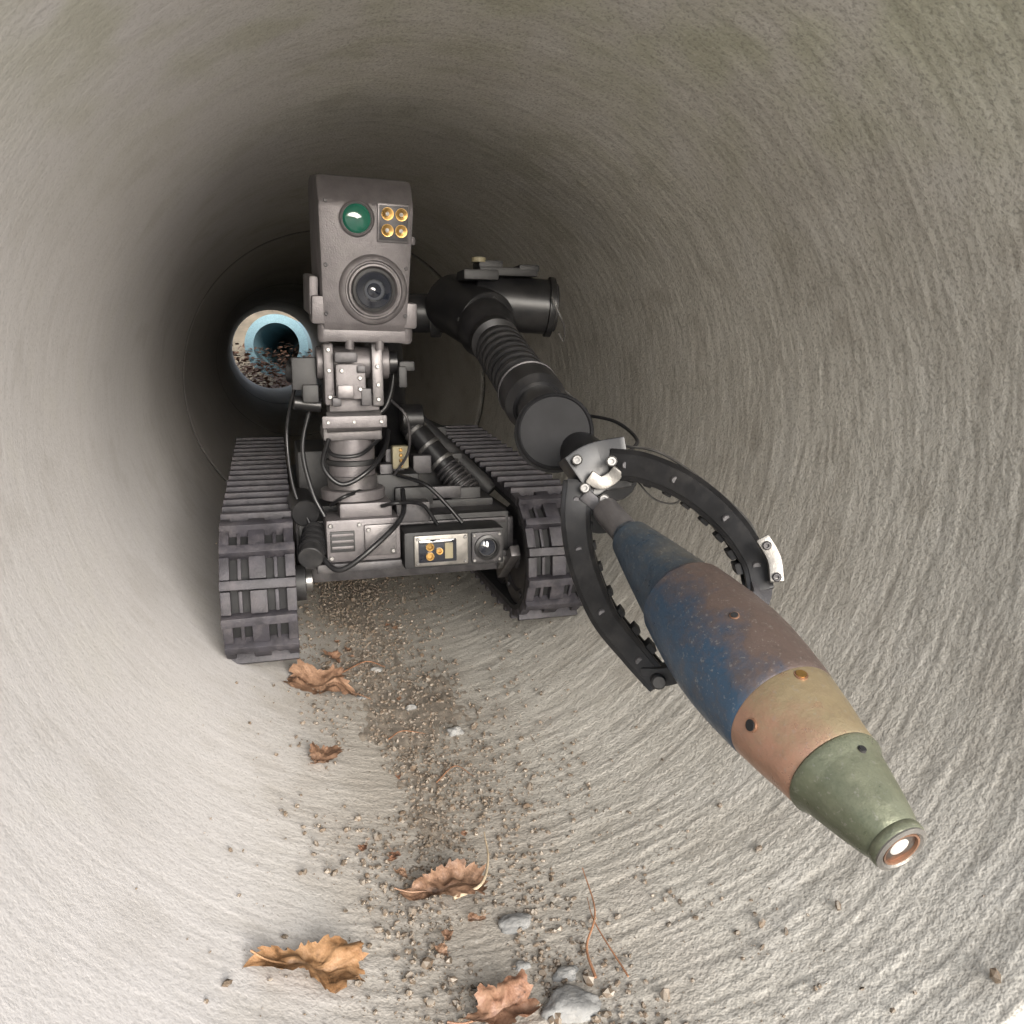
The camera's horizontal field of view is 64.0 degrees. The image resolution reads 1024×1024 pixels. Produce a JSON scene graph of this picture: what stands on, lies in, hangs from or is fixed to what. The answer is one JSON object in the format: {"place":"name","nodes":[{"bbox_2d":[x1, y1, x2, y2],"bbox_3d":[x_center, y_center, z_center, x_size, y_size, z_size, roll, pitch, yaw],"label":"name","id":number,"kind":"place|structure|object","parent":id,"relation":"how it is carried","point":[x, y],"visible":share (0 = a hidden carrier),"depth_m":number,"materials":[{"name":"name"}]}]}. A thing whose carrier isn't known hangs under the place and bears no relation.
{"place":"outdoors","nodes":[
{"label":"outdoors","id":0,"kind":"place"},
{"bbox_2d":[232,310,298,387],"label":"ground","id":1,"kind":"structure","parent":0,"point":[242,330],"depth_m":14.41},
{"bbox_2d":[232,342,311,387],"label":"leaf litter","id":2,"kind":"object","parent":1,"relation":"on","point":[279,382],"visible":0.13,"depth_m":10.13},
{"bbox_2d":[244,314,311,376],"bbox_3d":[-3.281,-2.475,12.523,0.800,0.918,4.022,-1,11,-7],"label":"plastic culvert pipe","id":3,"kind":"object","parent":1,"relation":"on","point":[271,331],"visible":0.52,"depth_m":10.73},
{"bbox_2d":[0,0,1023,1023],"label":"concrete pipe","id":4,"kind":"object","parent":1,"relation":"on","point":[774,249],"visible":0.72,"depth_m":0.81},
{"bbox_2d":[218,436,299,664],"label":"track links","id":5,"kind":"object","parent":4,"relation":"on","point":[255,509],"visible":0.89,"depth_m":1.13,"materials":[{"name":"rubber"}]},
{"bbox_2d":[229,534,297,637],"bbox_3d":[-0.459,0.023,1.505,0.098,0.224,0.862,-3,12,-16],"label":"track belt","id":6,"kind":"object","parent":5,"relation":"attached to","point":[270,591],"visible":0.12,"depth_m":1.11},
{"bbox_2d":[243,934,368,993],"bbox_3d":[-0.158,0.348,0.637,0.095,0.045,0.053,-3,12,-16],"label":"dry leaf","id":7,"kind":"object","parent":4,"relation":"on","point":[331,964],"visible":1,"depth_m":0.64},
{"bbox_2d":[309,741,343,763],"bbox_3d":[-0.222,0.292,0.986,0.043,0.016,0.060,-3,12,-16],"label":"dry leaf","id":8,"kind":"object","parent":4,"relation":"on","point":[324,754],"visible":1,"depth_m":0.99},
{"bbox_2d":[283,659,370,698],"bbox_3d":[-0.277,0.248,1.214,0.126,0.053,0.078,-3,12,-16],"label":"dry leaf","id":9,"kind":"object","parent":4,"relation":"on","point":[306,677],"visible":1,"depth_m":1.22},
{"bbox_2d":[287,465,506,582],"bbox_3d":[-0.249,-0.006,1.560,0.330,0.100,0.620,-3,12,-16],"label":"chassis","id":10,"kind":"object","parent":4,"relation":"on","point":[403,571],"visible":0.23,"depth_m":1.28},
{"bbox_2d":[287,488,319,525],"bbox_3d":[-0.309,-0.008,1.213,0.040,0.049,0.066,-4,12,-20],"label":"side canister","id":11,"kind":"object","parent":10,"relation":"on","point":[302,507],"visible":0.84,"depth_m":1.19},
{"bbox_2d":[285,389,310,522],"bbox_3d":[-0.313,-0.084,1.185,0.052,0.202,0.013,9,14,38],"label":"cable","id":12,"kind":"object","parent":11,"relation":"on","point":[287,447],"visible":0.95,"depth_m":1.19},
{"bbox_2d":[364,342,407,461],"bbox_3d":[-0.209,-0.201,1.373,0.060,0.270,0.229,-1,11,-5],"label":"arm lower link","id":13,"kind":"object","parent":10,"relation":"on","point":[391,413],"visible":0.16,"depth_m":1.37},
{"bbox_2d":[409,293,443,332],"bbox_3d":[-0.175,-0.301,1.239,0.172,0.058,0.058,-1,11,-4],"label":"arm cross tube","id":14,"kind":"object","parent":13,"relation":"attached to","point":[419,300],"depth_m":1.22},
{"bbox_2d":[294,420,479,503],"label":"deck electronics","id":15,"kind":"object","parent":10,"relation":"on","point":[392,484],"visible":0.35,"depth_m":1.30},
{"bbox_2d":[391,445,408,468],"bbox_3d":[-0.174,-0.086,1.269,0.025,0.035,0.020,-3,12,-16],"label":"khaki connector","id":16,"kind":"object","parent":15,"relation":"on","point":[395,457],"visible":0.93,"depth_m":1.26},
{"bbox_2d":[295,467,492,511],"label":"chassis deck","id":17,"kind":"structure","parent":10,"relation":"on","point":[484,498],"depth_m":1.32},
{"bbox_2d":[298,509,507,564],"bbox_3d":[-0.162,0.039,1.257,0.320,0.070,0.016,-3,12,-16],"label":"front plate","id":18,"kind":"object","parent":10,"relation":"attached to","point":[473,514],"visible":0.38,"depth_m":1.28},
{"bbox_2d":[323,509,400,562],"bbox_3d":[-0.220,0.033,1.200,0.105,0.062,0.070,-3,12,-16],"label":"module","id":19,"kind":"object","parent":18,"relation":"on","point":[336,521],"visible":0.57,"depth_m":1.16,"materials":[{"name":"grey paint"}]},
{"bbox_2d":[298,522,325,568],"bbox_3d":[-0.282,0.046,1.163,0.034,0.055,0.081,-1,11,-6],"label":"knurled knob","id":20,"kind":"object","parent":19,"relation":"attached to","point":[310,554],"visible":0.87,"depth_m":1.13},
{"bbox_2d":[298,523,325,555],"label":"knob rings","id":21,"kind":"object","parent":20,"relation":"on","point":[302,537],"visible":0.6,"depth_m":1.16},
{"bbox_2d":[300,411,326,516],"bbox_3d":[-0.286,-0.073,1.167,0.026,0.158,0.057,-6,13,-27],"label":"cable","id":22,"kind":"object","parent":19,"relation":"on","point":[306,471],"visible":0.94,"depth_m":1.16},
{"bbox_2d":[330,531,354,552],"bbox_3d":[-0.239,0.042,1.157,0.034,0.030,0.004,-3,12,-16],"label":"module slot","id":23,"kind":"object","parent":19,"relation":"attached to","point":[342,544],"visible":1,"depth_m":1.16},
{"bbox_2d":[328,440,374,476],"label":"mast column","id":24,"kind":"structure","parent":19,"relation":"on","point":[349,447],"depth_m":1.17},
{"bbox_2d":[320,424,381,440],"bbox_3d":[-0.234,-0.117,1.187,0.082,0.020,0.070,-3,12,-16],"label":"mast clamp","id":25,"kind":"object","parent":24,"relation":"attached to","point":[363,435],"visible":0.62,"depth_m":1.16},
{"bbox_2d":[326,457,376,466],"bbox_3d":[-0.234,-0.075,1.195,0.074,0.008,0.074,-3,12,-16],"label":"mast neck ring","id":26,"kind":"object","parent":24,"relation":"attached to","point":[329,462],"visible":0.62,"depth_m":1.16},
{"bbox_2d":[326,393,379,411],"bbox_3d":[-0.230,-0.157,1.180,0.070,0.028,0.066,-3,12,-16],"label":"neck","id":27,"kind":"object","parent":24,"relation":"on","point":[351,405],"visible":0.4,"depth_m":1.15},
{"bbox_2d":[320,343,334,404],"bbox_3d":[-0.258,-0.194,1.148,0.014,0.085,0.060,-3,12,-16],"label":"bracket plate","id":28,"kind":"object","parent":27,"relation":"attached to","point":[328,385],"visible":0.94,"depth_m":1.12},
{"bbox_2d":[366,342,383,405],"bbox_3d":[-0.195,-0.198,1.166,0.016,0.090,0.060,-3,12,-16],"label":"bracket plate","id":29,"kind":"object","parent":27,"relation":"attached to","point":[376,358],"visible":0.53,"depth_m":1.14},
{"bbox_2d":[323,436,382,458],"bbox_3d":[-0.221,-0.091,1.149,0.085,0.028,0.042,-3,12,-16],"label":"cable mast","id":30,"kind":"object","parent":24,"relation":"attached to","point":[363,452],"visible":1,"depth_m":1.14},
{"bbox_2d":[326,410,381,432],"bbox_3d":[-0.220,-0.126,1.139,0.074,0.030,0.029,-3,12,-16],"label":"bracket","id":31,"kind":"object","parent":24,"relation":"attached to","point":[355,413],"visible":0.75,"depth_m":1.13,"materials":[{"name":"metal"}]},
{"bbox_2d":[326,348,380,400],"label":"neck bolts","id":32,"kind":"object","parent":31,"relation":"on","point":[377,366],"visible":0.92,"depth_m":1.12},
{"bbox_2d":[293,396,321,411],"bbox_3d":[-0.289,-0.153,1.158,0.040,0.025,0.020,-3,12,-16],"label":"connector","id":33,"kind":"object","parent":32,"relation":"attached to","point":[298,404],"visible":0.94,"depth_m":1.15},
{"bbox_2d":[290,357,414,402],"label":"side brackets","id":34,"kind":"object","parent":33,"relation":"on","point":[304,374],"visible":0.97,"depth_m":1.14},
{"bbox_2d":[315,346,389,378],"bbox_3d":[-0.226,-0.211,1.159,0.100,0.046,0.046,-3,12,-16],"label":"tilt motor","id":35,"kind":"object","parent":34,"relation":"on","point":[363,354],"visible":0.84,"depth_m":1.14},
{"bbox_2d":[335,364,365,399],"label":"mounting plate","id":36,"kind":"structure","parent":32,"relation":"attached to","point":[349,375],"depth_m":1.11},
{"bbox_2d":[332,352,371,405],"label":"neck detail blocks","id":37,"kind":"structure","parent":36,"relation":"attached to","point":[348,357],"depth_m":1.11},
{"bbox_2d":[303,236,416,342],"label":"head lugs","id":38,"kind":"object","parent":32,"relation":"on","point":[313,302],"visible":0.69,"depth_m":1.09,"materials":[{"name":"grey paint"}]},
{"bbox_2d":[308,173,412,330],"bbox_3d":[-0.205,-0.349,1.111,0.128,0.206,0.139,-3,12,-16],"label":"head housing","id":39,"kind":"object","parent":38,"relation":"on","point":[336,248],"visible":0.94,"depth_m":1.05,"materials":[{"name":"grey paint"}]},
{"bbox_2d":[342,203,370,232],"bbox_3d":[-0.197,-0.372,1.036,0.036,0.035,0.008,-3,12,-16],"label":"green lens","id":40,"kind":"object","parent":39,"relation":"attached to","point":[356,218],"visible":1,"depth_m":1.03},
{"bbox_2d":[339,199,374,236],"bbox_3d":[-0.197,-0.372,1.037,0.045,0.045,0.011,-3,12,-16],"label":"green lens ring","id":41,"kind":"object","parent":39,"relation":"attached to","point":[367,207],"visible":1,"depth_m":1.04,"materials":[{"name":"grey paint"}]},
{"bbox_2d":[339,254,406,324],"bbox_3d":[-0.181,-0.290,1.069,0.090,0.089,0.019,-3,12,-16],"label":"lens boss","id":42,"kind":"object","parent":39,"relation":"attached to","point":[354,268],"visible":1,"depth_m":1.07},
{"bbox_2d":[352,268,394,311],"bbox_3d":[-0.180,-0.289,1.068,0.055,0.055,0.012,-3,12,-16],"label":"lens barrel","id":43,"kind":"object","parent":42,"relation":"in","point":[359,276],"visible":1,"depth_m":1.06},
{"bbox_2d":[356,272,390,307],"bbox_3d":[-0.180,-0.289,1.067,0.049,0.049,0.010,-3,12,-16],"label":"lens glass","id":44,"kind":"object","parent":43,"relation":"in","point":[379,302],"visible":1,"depth_m":1.06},
{"bbox_2d":[377,203,409,243],"bbox_3d":[-0.153,-0.371,1.054,0.043,0.048,0.011,-3,12,-16],"label":"led plate","id":45,"kind":"object","parent":39,"relation":"attached to","point":[390,241],"visible":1,"depth_m":1.05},
{"bbox_2d":[379,205,407,241],"bbox_3d":[-0.152,-0.371,1.052,0.038,0.042,0.009,-3,12,-16],"label":"led recess","id":46,"kind":"object","parent":45,"relation":"attached to","point":[394,222],"visible":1,"depth_m":1.05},
{"bbox_2d":[381,207,407,237],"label":"led reflectors","id":47,"kind":"object","parent":45,"relation":"attached to","point":[398,217],"visible":1,"depth_m":1.05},
{"bbox_2d":[317,324,411,349],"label":"head lug screws","id":48,"kind":"object","parent":38,"relation":"attached to","point":[349,344],"visible":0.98,"depth_m":1.09,"materials":[{"name":"grey paint"}]},
{"bbox_2d":[322,415,386,428],"bbox_3d":[-0.216,-0.124,1.128,0.088,0.017,0.006,-3,12,-16],"label":"plate","id":49,"kind":"object","parent":31,"relation":"attached to","point":[362,421],"visible":1,"depth_m":1.12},
{"bbox_2d":[320,429,389,486],"bbox_3d":[-0.210,-0.077,1.163,0.127,0.071,0.055,-11,16,-44],"label":"cable mast","id":50,"kind":"object","parent":24,"relation":"attached to","point":[332,479],"visible":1,"depth_m":1.14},
{"bbox_2d":[316,557,401,573],"bbox_3d":[-0.223,0.074,1.191,0.120,0.014,0.050,-3,12,-16],"label":"module foot","id":51,"kind":"object","parent":19,"relation":"attached to","point":[376,564],"visible":0.6,"depth_m":1.17},
{"bbox_2d":[337,496,391,517],"bbox_3d":[-0.216,-0.007,1.198,0.075,0.022,0.050,-3,12,-16],"label":"module top","id":52,"kind":"object","parent":19,"relation":"on","point":[362,509],"visible":0.79,"depth_m":1.18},
{"bbox_2d":[321,484,384,502],"bbox_3d":[-0.234,-0.029,1.204,0.092,0.015,0.092,-3,12,-16],"label":"mast flange","id":53,"kind":"object","parent":52,"relation":"on","point":[376,493],"visible":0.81,"depth_m":1.17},
{"bbox_2d":[327,472,377,490],"bbox_3d":[-0.234,-0.046,1.201,0.072,0.020,0.072,-3,12,-16],"label":"mast collar","id":54,"kind":"object","parent":53,"relation":"on","point":[368,482],"visible":0.62,"depth_m":1.17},
{"bbox_2d":[323,488,406,572],"bbox_3d":[-0.197,0.027,1.156,0.141,0.102,0.060,-9,14,-37],"label":"cable","id":55,"kind":"object","parent":19,"relation":"attached to","point":[371,548],"visible":0.98,"depth_m":1.13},
{"bbox_2d":[364,523,396,555],"bbox_3d":[-0.188,0.039,1.171,0.045,0.045,0.008,-3,12,-16],"label":"module face","id":56,"kind":"object","parent":19,"relation":"attached to","point":[375,534],"visible":0.69,"depth_m":1.17},
{"bbox_2d":[302,499,506,569],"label":"front rails","id":57,"kind":"object","parent":10,"relation":"attached to","point":[416,514],"visible":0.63,"depth_m":1.23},
{"bbox_2d":[400,520,502,568],"bbox_3d":[-0.092,0.048,1.230,0.150,0.056,0.060,-3,12,-16],"label":"sensor housing","id":58,"kind":"object","parent":57,"relation":"attached to","point":[408,533],"visible":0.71,"depth_m":1.20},
{"bbox_2d":[381,500,439,525],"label":"cable","id":59,"kind":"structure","parent":58,"relation":"on","point":[430,513],"depth_m":1.18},
{"bbox_2d":[396,473,463,523],"bbox_3d":[-0.126,-0.019,1.237,0.109,0.073,0.019,4,12,18],"label":"cable","id":60,"kind":"object","parent":58,"relation":"attached to","point":[441,499],"visible":1,"depth_m":1.23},
{"bbox_2d":[414,533,467,566],"bbox_3d":[-0.103,0.055,1.194,0.080,0.046,0.006,-3,12,-16],"label":"sensor bezel","id":61,"kind":"object","parent":58,"relation":"attached to","point":[462,547],"visible":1,"depth_m":1.19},
{"bbox_2d":[418,538,456,562],"bbox_3d":[-0.108,0.056,1.188,0.056,0.034,0.004,-3,12,-16],"label":"sensor window","id":62,"kind":"structure","parent":61,"relation":"in","point":[436,543],"depth_m":1.19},
{"bbox_2d":[471,531,501,562],"bbox_3d":[-0.038,0.051,1.212,0.046,0.046,0.006,-3,12,-16],"label":"round port plate","id":63,"kind":"object","parent":58,"relation":"attached to","point":[475,539],"visible":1,"depth_m":1.21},
{"bbox_2d":[475,535,499,559],"bbox_3d":[-0.036,0.052,1.208,0.038,0.038,0.006,-3,12,-16],"label":"round port","id":64,"kind":"object","parent":63,"relation":"attached to","point":[494,554],"depth_m":1.21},
{"bbox_2d":[378,447,460,498],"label":"deck blocks","id":65,"kind":"structure","parent":10,"relation":"on","point":[420,463],"depth_m":1.31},
{"bbox_2d":[401,425,476,485],"bbox_3d":[-0.121,-0.088,1.358,0.132,0.136,0.040,4,12,19],"label":"strut cylinder","id":66,"kind":"object","parent":10,"relation":"on","point":[422,436],"visible":0.52,"depth_m":1.34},
{"bbox_2d":[399,404,423,432],"bbox_3d":[-0.168,-0.155,1.363,0.035,0.048,0.048,-3,12,-16],"label":"strut clevis","id":67,"kind":"object","parent":66,"relation":"on","point":[415,413],"visible":0.84,"depth_m":1.34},
{"bbox_2d":[405,422,452,471],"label":"strut bands","id":68,"kind":"object","parent":66,"relation":"attached to","point":[428,444],"visible":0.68,"depth_m":1.34,"materials":[{"name":"metal"}]},
{"bbox_2d":[436,458,477,485],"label":"strut coils","id":69,"kind":"object","parent":10,"relation":"on","point":[458,482],"visible":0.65,"depth_m":1.34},
{"bbox_2d":[424,416,494,494],"bbox_3d":[-0.101,-0.099,1.415,0.157,0.140,0.028,4,12,18],"label":"second strut","id":70,"kind":"object","parent":10,"relation":"on","point":[486,484],"visible":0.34,"depth_m":1.40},
{"bbox_2d":[497,545,519,577],"bbox_3d":[-0.006,0.080,1.309,0.016,0.070,0.090,-3,12,-16],"label":"support arm","id":71,"kind":"object","parent":10,"relation":"attached to","point":[511,557],"visible":0.91,"depth_m":1.28},
{"bbox_2d":[300,578,534,926],"bbox_3d":[-0.324,0.161,1.709,0.371,0.066,2.600,-3,12,-16],"label":"silt deposit","id":72,"kind":"object","parent":4,"relation":"on","point":[448,714],"visible":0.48,"depth_m":1.20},
{"bbox_2d":[135,542,1000,1023],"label":"gravel","id":73,"kind":"structure","parent":72,"relation":"on","point":[587,976],"depth_m":0.93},
{"bbox_2d":[394,858,488,900],"bbox_3d":[-0.067,0.356,0.786,0.093,0.018,0.049,-3,12,-16],"label":"dry leaf","id":74,"kind":"object","parent":4,"relation":"on","point":[454,877],"visible":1,"depth_m":0.79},
{"bbox_2d":[447,969,542,1023],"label":"dry leaf","id":75,"kind":"object","parent":4,"relation":"on","point":[506,1001],"visible":1,"depth_m":0.65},
{"bbox_2d":[443,424,581,620],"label":"track links","id":76,"kind":"object","parent":4,"relation":"on","point":[521,483],"visible":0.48,"depth_m":1.30,"materials":[{"name":"rubber"}]},
{"bbox_2d":[477,486,575,609],"bbox_3d":[-0.045,-0.017,1.637,0.098,0.224,0.827,-3,12,-16],"label":"track belt","id":77,"kind":"object","parent":76,"relation":"on","point":[489,576],"visible":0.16,"depth_m":1.27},
{"bbox_2d":[505,504,524,603],"bbox_3d":[0.044,0.065,1.337,0.092,0.162,0.162,-3,12,-16],"label":"front sprocket","id":78,"kind":"object","parent":77,"relation":"on","point":[515,578],"visible":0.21,"depth_m":1.32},
{"bbox_2d":[498,912,531,934],"bbox_3d":[0.003,0.377,0.751,0.032,0.014,0.024,-3,12,-16],"label":"stone","id":79,"kind":"object","parent":4,"relation":"on","point":[510,923],"visible":1,"depth_m":0.75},
{"bbox_2d":[552,965,578,981],"bbox_3d":[0.046,0.390,0.691,0.026,0.010,0.016,-3,12,-16],"label":"stone","id":80,"kind":"object","parent":4,"relation":"on","point":[568,972],"visible":1,"depth_m":0.69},
{"bbox_2d":[541,984,601,1023],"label":"stone","id":81,"kind":"object","parent":4,"relation":"on","point":[572,1004],"visible":1,"depth_m":0.65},
{"bbox_2d":[582,867,596,978],"bbox_3d":[0.070,0.365,0.735,0.011,0.025,0.114,0,11,2],"label":"twig","id":82,"kind":"object","parent":4,"relation":"on","point":[589,960],"visible":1,"depth_m":0.72,"materials":[{"name":"wood"}]},
{"bbox_3d":[-0.365,0.109,1.188,0.092,0.162,0.162,-3,12,-16],"label":"front sprocket","id":83,"kind":"object","parent":4,"relation":"attached to","visible":0},
{"bbox_2d":[295,565,306,600],"bbox_3d":[-0.309,0.103,1.193,0.018,0.052,0.052,-3,12,-16],"label":"axle hub","id":84,"kind":"object","parent":83,"relation":"attached to","point":[301,584],"visible":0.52,"depth_m":1.17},
{"bbox_2d":[391,399,410,475],"bbox_3d":[-0.167,-0.110,1.224,0.030,0.118,0.044,-3,12,-16],"label":"cable top","id":85,"kind":"object","parent":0,"point":[409,434],"visible":1,"depth_m":1.21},
{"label":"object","id":86,"kind":"object","parent":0,"visible":0},
{"bbox_2d":[628,481,743,574],"bbox_3d":[0.141,0.005,0.673,0.022,0.057,0.168,-5,12,-25],"label":"gripper teeth","id":87,"kind":"object","parent":86,"relation":"attached to","point":[736,565],"visible":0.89,"depth_m":0.63},
{"bbox_2d":[608,448,773,589],"bbox_3d":[0.143,0.000,0.667,0.027,0.086,0.194,-6,13,-27],"label":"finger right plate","id":88,"kind":"object","parent":86,"relation":"attached to","point":[714,524],"visible":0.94,"depth_m":0.65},
{"bbox_2d":[609,453,769,589],"bbox_3d":[0.141,0.002,0.666,0.022,0.081,0.191,-6,13,-28],"label":"gripper jaw","id":89,"kind":"object","parent":88,"relation":"attached to","point":[710,504],"visible":1,"depth_m":0.65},
{"bbox_2d":[626,445,756,533],"bbox_3d":[0.142,-0.021,0.685,0.008,0.058,0.185,-6,13,-28],"label":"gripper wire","id":90,"kind":"object","parent":88,"relation":"attached to","point":[670,458],"visible":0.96,"depth_m":0.69,"materials":[{"name":"metal"}]},
{"bbox_2d":[745,581,771,604],"bbox_3d":[0.178,0.060,0.599,0.025,0.034,0.036,9,14,37],"label":"gripper jaw tip","id":91,"kind":"object","parent":88,"relation":"attached to","point":[765,596],"visible":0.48,"depth_m":0.59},
{"bbox_2d":[756,535,783,582],"bbox_3d":[0.185,0.034,0.589,0.019,0.034,0.016,1,11,6],"label":"finger right tip plate","id":92,"kind":"object","parent":88,"relation":"attached to","point":[772,555],"visible":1,"depth_m":0.59,"materials":[{"name":"metal"}]},
{"bbox_2d":[691,508,744,585],"bbox_3d":[0.145,-0.002,0.687,0.027,0.086,0.194,-6,13,-27],"label":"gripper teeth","id":93,"kind":"object","parent":86,"relation":"attached to","point":[742,579],"visible":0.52,"depth_m":0.62},
{"bbox_2d":[560,432,636,500],"bbox_3d":[0.081,-0.049,0.815,0.052,0.057,0.135,-3,12,-16],"label":"wrist link","id":94,"kind":"object","parent":93,"relation":"attached to","point":[572,442],"visible":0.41,"depth_m":0.82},
{"bbox_2d":[516,393,593,470],"bbox_3d":[0.045,-0.085,0.880,0.093,0.088,0.082,-3,12,-16],"label":"wrist drum","id":95,"kind":"object","parent":94,"relation":"attached to","point":[547,424],"visible":0.79,"depth_m":0.85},
{"bbox_2d":[457,297,556,415],"bbox_3d":[0.001,-0.182,1.010,0.080,0.174,0.320,-3,12,-16],"label":"forearm tube","id":96,"kind":"object","parent":95,"relation":"on","point":[479,317],"visible":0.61,"depth_m":1.08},
{"bbox_2d":[426,274,513,343],"bbox_3d":[-0.062,-0.287,1.179,0.086,0.114,0.132,-7,13,-30],"label":"shoulder housing","id":97,"kind":"object","parent":96,"relation":"on","point":[450,298],"visible":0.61,"depth_m":1.15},
{"bbox_2d":[457,260,538,281],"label":"shoulder top blocks","id":98,"kind":"structure","parent":97,"relation":"on","point":[490,270],"depth_m":1.14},
{"bbox_2d":[476,277,550,333],"bbox_3d":[0.002,-0.301,1.187,0.125,0.086,0.096,-3,12,-16],"label":"shoulder drum","id":99,"kind":"object","parent":97,"relation":"on","point":[528,299],"visible":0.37,"depth_m":1.15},
{"bbox_2d":[542,277,557,336],"bbox_3d":[0.054,-0.298,1.193,0.024,0.085,0.085,-3,12,-16],"label":"shoulder drum rim","id":100,"kind":"object","parent":99,"relation":"attached to","point":[552,309],"visible":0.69,"depth_m":1.16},
{"bbox_2d":[476,325,540,391],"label":"forearm rings","id":101,"kind":"object","parent":96,"relation":"on","point":[501,350],"visible":0.69,"depth_m":1.00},
{"bbox_2d":[499,362,565,424],"bbox_3d":[0.024,-0.132,0.940,0.072,0.079,0.067,-3,12,-16],"label":"forearm collar","id":102,"kind":"object","parent":96,"relation":"attached to","point":[518,381],"visible":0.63,"depth_m":0.92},
{"bbox_2d":[590,414,638,449],"bbox_3d":[0.100,-0.080,0.820,0.029,0.028,0.142,-3,12,-16],"label":"wrist wire","id":103,"kind":"object","parent":95,"relation":"attached to","point":[629,431],"visible":0.79,"depth_m":0.82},
{"bbox_2d":[558,437,631,495],"bbox_3d":[0.079,-0.039,0.756,0.068,0.065,0.045,-1,11,-5],"label":"gripper palm","id":104,"kind":"object","parent":94,"relation":"on","point":[595,455],"visible":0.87,"depth_m":0.74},
{"bbox_2d":[560,481,660,691],"bbox_3d":[0.075,0.052,0.669,0.038,0.129,0.185,-3,12,-13],"label":"gripper finger edging","id":105,"kind":"object","parent":104,"relation":"attached to","point":[634,637],"visible":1,"depth_m":0.67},
{"bbox_2d":[565,481,654,689],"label":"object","id":106,"kind":"object","parent":105,"relation":"attached to","point":[620,638],"visible":1,"depth_m":0.68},
{"bbox_2d":[591,509,656,654],"bbox_3d":[0.082,0.050,0.679,0.023,0.089,0.172,-3,12,-13],"label":"gripper teeth","id":107,"kind":"object","parent":105,"relation":"attached to","point":[648,643],"visible":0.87,"depth_m":0.64},
{"bbox_2d":[641,662,676,685],"bbox_3d":[0.114,0.117,0.601,0.038,0.025,0.018,5,12,22],"label":"gripper jaw tip","id":108,"kind":"object","parent":105,"relation":"attached to","point":[663,670],"visible":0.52,"depth_m":0.59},
{"bbox_2d":[564,480,661,662],"bbox_3d":[0.077,0.050,0.689,0.038,0.129,0.185,-3,12,-13],"label":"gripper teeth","id":109,"kind":"object","parent":104,"relation":"attached to","point":[641,639],"visible":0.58,"depth_m":0.65},
{"bbox_2d":[591,512,606,533],"bbox_3d":[0.073,0.000,0.750,0.043,0.040,0.034,1,11,5],"label":"gripper palm","id":110,"kind":"object","parent":109,"relation":"attached to","point":[598,528],"visible":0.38,"depth_m":0.74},
{"bbox_2d":[580,491,598,510],"bbox_3d":[0.079,-0.007,0.734,0.036,0.028,0.012,2,11,9],"label":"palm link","id":111,"kind":"object","parent":110,"relation":"attached to","point":[589,499],"visible":0.43,"depth_m":0.73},
{"bbox_2d":[572,454,616,501],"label":"palm bolts","id":112,"kind":"object","parent":111,"relation":"on","point":[577,459],"visible":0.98,"depth_m":0.72,"materials":[{"name":"metal"}]},
{"bbox_2d":[585,466,620,489],"bbox_3d":[0.083,-0.031,0.732,0.034,0.021,0.008,0,11,1],"label":"palm bracket","id":113,"kind":"object","parent":111,"relation":"on","point":[611,477],"visible":1,"depth_m":0.73,"materials":[{"name":"metal"}]},
{"bbox_2d":[593,498,926,870],"bbox_3d":[0.142,0.087,0.570,0.083,0.138,0.358,-3,12,-16],"label":"mortar shell","id":114,"kind":"object","parent":104,"relation":"attached to","point":[760,689],"visible":1,"depth_m":0.49,"materials":[{"name":"paint"}]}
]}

